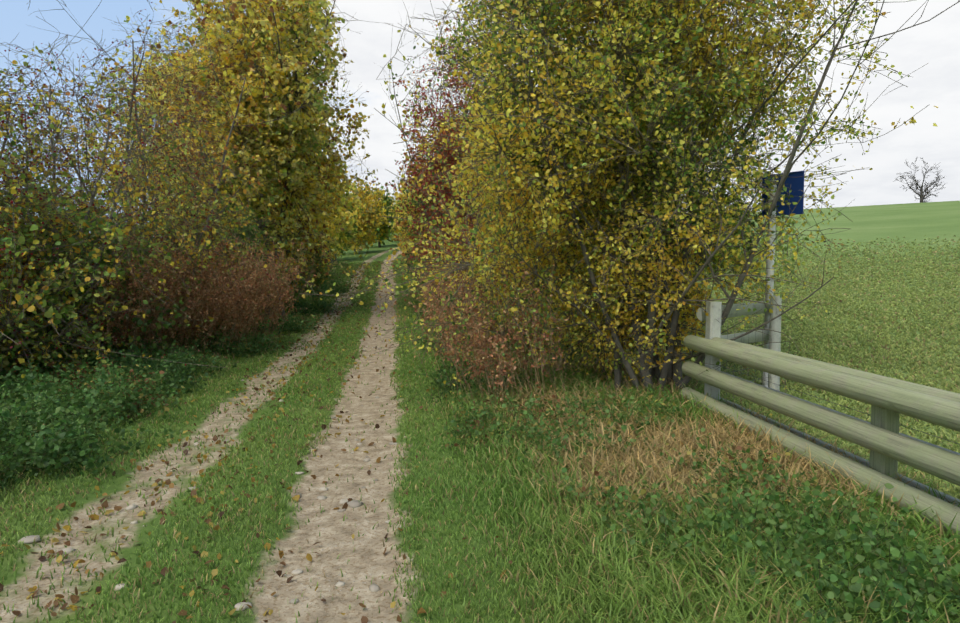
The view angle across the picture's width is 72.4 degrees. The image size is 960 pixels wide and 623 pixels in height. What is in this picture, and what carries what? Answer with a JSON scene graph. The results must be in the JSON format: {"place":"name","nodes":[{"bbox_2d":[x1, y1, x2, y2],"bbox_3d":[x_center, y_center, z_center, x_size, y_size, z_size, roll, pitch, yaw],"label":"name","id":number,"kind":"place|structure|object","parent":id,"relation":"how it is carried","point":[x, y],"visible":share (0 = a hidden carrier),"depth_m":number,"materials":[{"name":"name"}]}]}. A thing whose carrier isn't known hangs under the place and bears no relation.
{"place":"outdoors","nodes":[
{"label":"outdoors","id":0,"kind":"place"},
{"bbox_2d":[0,201,959,622],"bbox_3d":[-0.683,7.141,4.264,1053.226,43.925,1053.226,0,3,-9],"label":"terrain","id":1,"kind":"structure","parent":0,"point":[914,223],"depth_m":4.79,"materials":[{"name":"beige soil"}]},
{"bbox_2d":[0,178,138,376],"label":"hedge bush","id":2,"kind":"object","parent":1,"relation":"on","point":[41,303],"visible":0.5,"depth_m":8.76,"materials":[{"name":"green plant"}]},
{"bbox_2d":[0,66,202,370],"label":"hawthorn tree","id":3,"kind":"object","parent":1,"relation":"on","point":[42,194],"visible":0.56,"depth_m":8.47,"materials":[{"name":"green plant"}]},
{"bbox_2d":[0,165,230,363],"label":"hedge bush","id":4,"kind":"object","parent":1,"relation":"on","point":[139,322],"visible":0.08,"depth_m":10.58,"materials":[{"name":"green plant"}]},
{"bbox_2d":[0,2,297,381],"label":"hawthorn tree","id":5,"kind":"object","parent":1,"relation":"on","point":[14,166],"visible":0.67,"depth_m":9.44,"materials":[{"name":"green plant"}]},
{"bbox_2d":[0,0,312,336],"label":"hawthorn tree","id":6,"kind":"object","parent":1,"relation":"on","point":[202,157],"visible":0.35,"depth_m":12.15,"materials":[{"name":"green plant"}]},
{"bbox_2d":[0,277,357,492],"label":"bramble ground cover","id":7,"kind":"object","parent":1,"relation":"on","point":[109,391],"visible":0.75,"depth_m":7.23,"materials":[{"name":"green plant"}]},
{"bbox_2d":[56,227,325,363],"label":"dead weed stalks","id":8,"kind":"object","parent":1,"relation":"on","point":[254,294],"visible":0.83,"depth_m":11.76,"materials":[{"name":"brown plant"}]},
{"bbox_2d":[40,0,357,258],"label":"field maple tree","id":9,"kind":"object","parent":1,"relation":"on","point":[160,93],"visible":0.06,"depth_m":17.17,"materials":[{"name":"yellow plant"}]},
{"bbox_2d":[18,333,404,610],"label":"stones","id":10,"kind":"object","parent":1,"relation":"on","point":[374,587],"visible":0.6,"depth_m":4.39,"materials":[{"name":"beige stone"}]},
{"bbox_2d":[113,177,321,335],"bbox_3d":[-6.734,-1.294,15.197,4.930,4.666,5.668,-3,4,-41],"label":"hedge bush","id":11,"kind":"object","parent":1,"relation":"on","point":[249,234],"visible":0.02,"depth_m":15.11,"materials":[{"name":"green plant"}]},
{"bbox_2d":[164,21,326,258],"bbox_3d":[-9.054,-5.530,24.758,6.416,10.538,10.956,0,3,-9],"label":"hedge tree","id":12,"kind":"object","parent":1,"relation":"on","point":[273,215],"depth_m":24.56,"materials":[{"name":"yellow plant"}]},
{"bbox_2d":[104,0,394,319],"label":"field maple tree","id":13,"kind":"object","parent":1,"relation":"on","point":[264,40],"visible":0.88,"depth_m":16.30,"materials":[{"name":"yellow plant"}]},
{"bbox_2d":[238,226,318,304],"bbox_3d":[-7.369,-1.596,20.486,4.742,3.636,4.945,0,3,-9],"label":"hedge bush","id":14,"kind":"object","parent":1,"relation":"on","point":[300,281],"depth_m":20.51,"materials":[{"name":"green plant"}]},
{"bbox_2d":[273,217,338,286],"bbox_3d":[-8.277,-2.403,27.802,4.461,3.573,5.935,0,3,-9],"label":"hedge bush","id":15,"kind":"object","parent":1,"relation":"on","point":[320,264],"visible":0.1,"depth_m":27.40,"materials":[{"name":"green plant"}]},
{"bbox_2d":[273,86,347,269],"bbox_3d":[-9.079,-6.788,31.057,5.709,11.229,9.613,0,3,-9],"label":"hedge tree","id":16,"kind":"object","parent":1,"relation":"on","point":[325,195],"visible":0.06,"depth_m":31.29,"materials":[{"name":"yellow plant"}]},
{"bbox_2d":[167,247,490,332],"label":"shrubs","id":17,"kind":"object","parent":1,"relation":"on","point":[424,296],"visible":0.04,"depth_m":17.72,"materials":[{"name":"plant"}]},
{"bbox_2d":[313,118,364,266],"bbox_3d":[-10.100,-7.155,39.384,6.270,9.768,9.277,0,3,-9],"label":"hedge tree","id":18,"kind":"object","parent":1,"relation":"on","point":[335,234],"visible":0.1,"depth_m":39.12,"materials":[{"name":"yellow plant"}]},
{"bbox_2d":[325,164,367,261],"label":"hedge tree","id":19,"kind":"object","parent":1,"relation":"on","point":[347,235],"visible":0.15,"depth_m":48.19,"materials":[{"name":"yellow plant"}]},
{"bbox_2d":[341,177,383,253],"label":"hedge tree","id":20,"kind":"object","parent":1,"relation":"on","point":[373,216],"visible":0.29,"depth_m":57.68,"materials":[{"name":"yellow plant"}]},
{"bbox_2d":[363,186,399,246],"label":"hedge tree","id":21,"kind":"object","parent":1,"relation":"on","point":[383,231],"visible":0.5,"depth_m":69.23,"materials":[{"name":"yellow plant"}]},
{"bbox_2d":[392,189,405,238],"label":"hedge tree","id":22,"kind":"object","parent":1,"relation":"on","point":[398,201],"visible":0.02,"depth_m":83.10,"materials":[{"name":"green plant"}]},
{"bbox_2d":[392,200,406,253],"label":"hedge tree","id":23,"kind":"object","parent":1,"relation":"on","point":[396,235],"depth_m":42.81,"materials":[{"name":"green plant"}]},
{"bbox_2d":[385,149,418,262],"bbox_3d":[-2.897,-6.178,35.858,5.179,7.862,11.743,0,3,-9],"label":"hedge tree","id":24,"kind":"object","parent":1,"relation":"on","point":[398,195],"visible":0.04,"depth_m":35.17,"materials":[{"name":"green plant"}]},
{"bbox_2d":[0,237,847,622],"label":"fallen leaf litter","id":25,"kind":"object","parent":1,"relation":"on","point":[148,563],"visible":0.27,"depth_m":4.83,"materials":[{"name":"brown plant"}]},
{"bbox_2d":[388,116,506,286],"bbox_3d":[-0.636,-4.051,25.151,5.995,6.555,6.230,2,3,30],"label":"hedge tree","id":26,"kind":"object","parent":1,"relation":"on","point":[416,215],"visible":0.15,"depth_m":24.43,"materials":[{"name":"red plant"}]},
{"bbox_2d":[362,0,533,301],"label":"tree","id":27,"kind":"object","parent":1,"relation":"on","point":[420,162],"visible":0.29,"depth_m":18.27,"materials":[{"name":"red plant"}]},
{"bbox_2d":[392,148,503,260],"bbox_3d":[-1.748,-5.132,30.713,6.305,7.117,8.458,1,3,24],"label":"hedge tree","id":28,"kind":"object","parent":1,"relation":"on","point":[397,217],"depth_m":30.64,"materials":[{"name":"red plant"}]},
{"bbox_2d":[374,256,570,407],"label":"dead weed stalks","id":29,"kind":"object","parent":1,"relation":"on","point":[481,342],"visible":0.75,"depth_m":7.84,"materials":[{"name":"brown plant"}]},
{"bbox_2d":[0,235,959,622],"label":"grass","id":30,"kind":"structure","parent":1,"relation":"on","point":[632,591],"depth_m":4.97,"materials":[{"name":"green plant"}]},
{"bbox_2d":[400,28,773,352],"bbox_3d":[1.620,-2.574,11.508,5.422,6.869,6.319,-3,4,-43],"label":"hawthorn tree","id":31,"kind":"object","parent":1,"relation":"on","point":[467,228],"depth_m":11.22,"materials":[{"name":"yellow plant"}]},
{"bbox_2d":[297,0,959,416],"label":"hawthorn tree","id":32,"kind":"object","parent":1,"relation":"on","point":[643,122],"visible":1,"depth_m":7.30,"materials":[{"name":"yellow plant"}]},
{"bbox_2d":[408,295,959,622],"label":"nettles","id":33,"kind":"object","parent":1,"relation":"on","point":[897,581],"visible":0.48,"depth_m":3.69,"materials":[{"name":"green plant"}]},
{"bbox_2d":[696,296,781,399],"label":"old fence rails","id":34,"kind":"object","parent":1,"relation":"on","point":[757,336],"visible":0.44,"depth_m":7.82,"materials":[{"name":"grey wood"}]},
{"bbox_2d":[762,170,804,386],"bbox_3d":[3.672,-0.193,8.077,0.128,2.996,0.520,-2,4,-37],"label":"signpost","id":35,"kind":"object","parent":1,"relation":"on","point":[797,185],"visible":0.38,"depth_m":8.06,"materials":[{"name":"metal"}]},
{"bbox_2d":[680,301,959,534],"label":"wooden fence","id":36,"kind":"object","parent":1,"relation":"on","point":[883,439],"visible":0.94,"depth_m":4.69,"materials":[{"name":"beige wood"}]},
{"bbox_2d":[893,157,945,202],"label":"bare tree","id":37,"kind":"object","parent":1,"relation":"on","point":[920,194],"visible":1,"depth_m":151.57,"materials":[{"name":"grey plant"}]},
{"bbox_2d":[0,0,959,247],"bbox_3d":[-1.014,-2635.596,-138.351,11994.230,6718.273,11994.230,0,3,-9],"label":"sky","id":38,"kind":"structure","parent":0,"point":[934,43],"depth_m":4972.01,"materials":[{"name":"white"}]}
]}

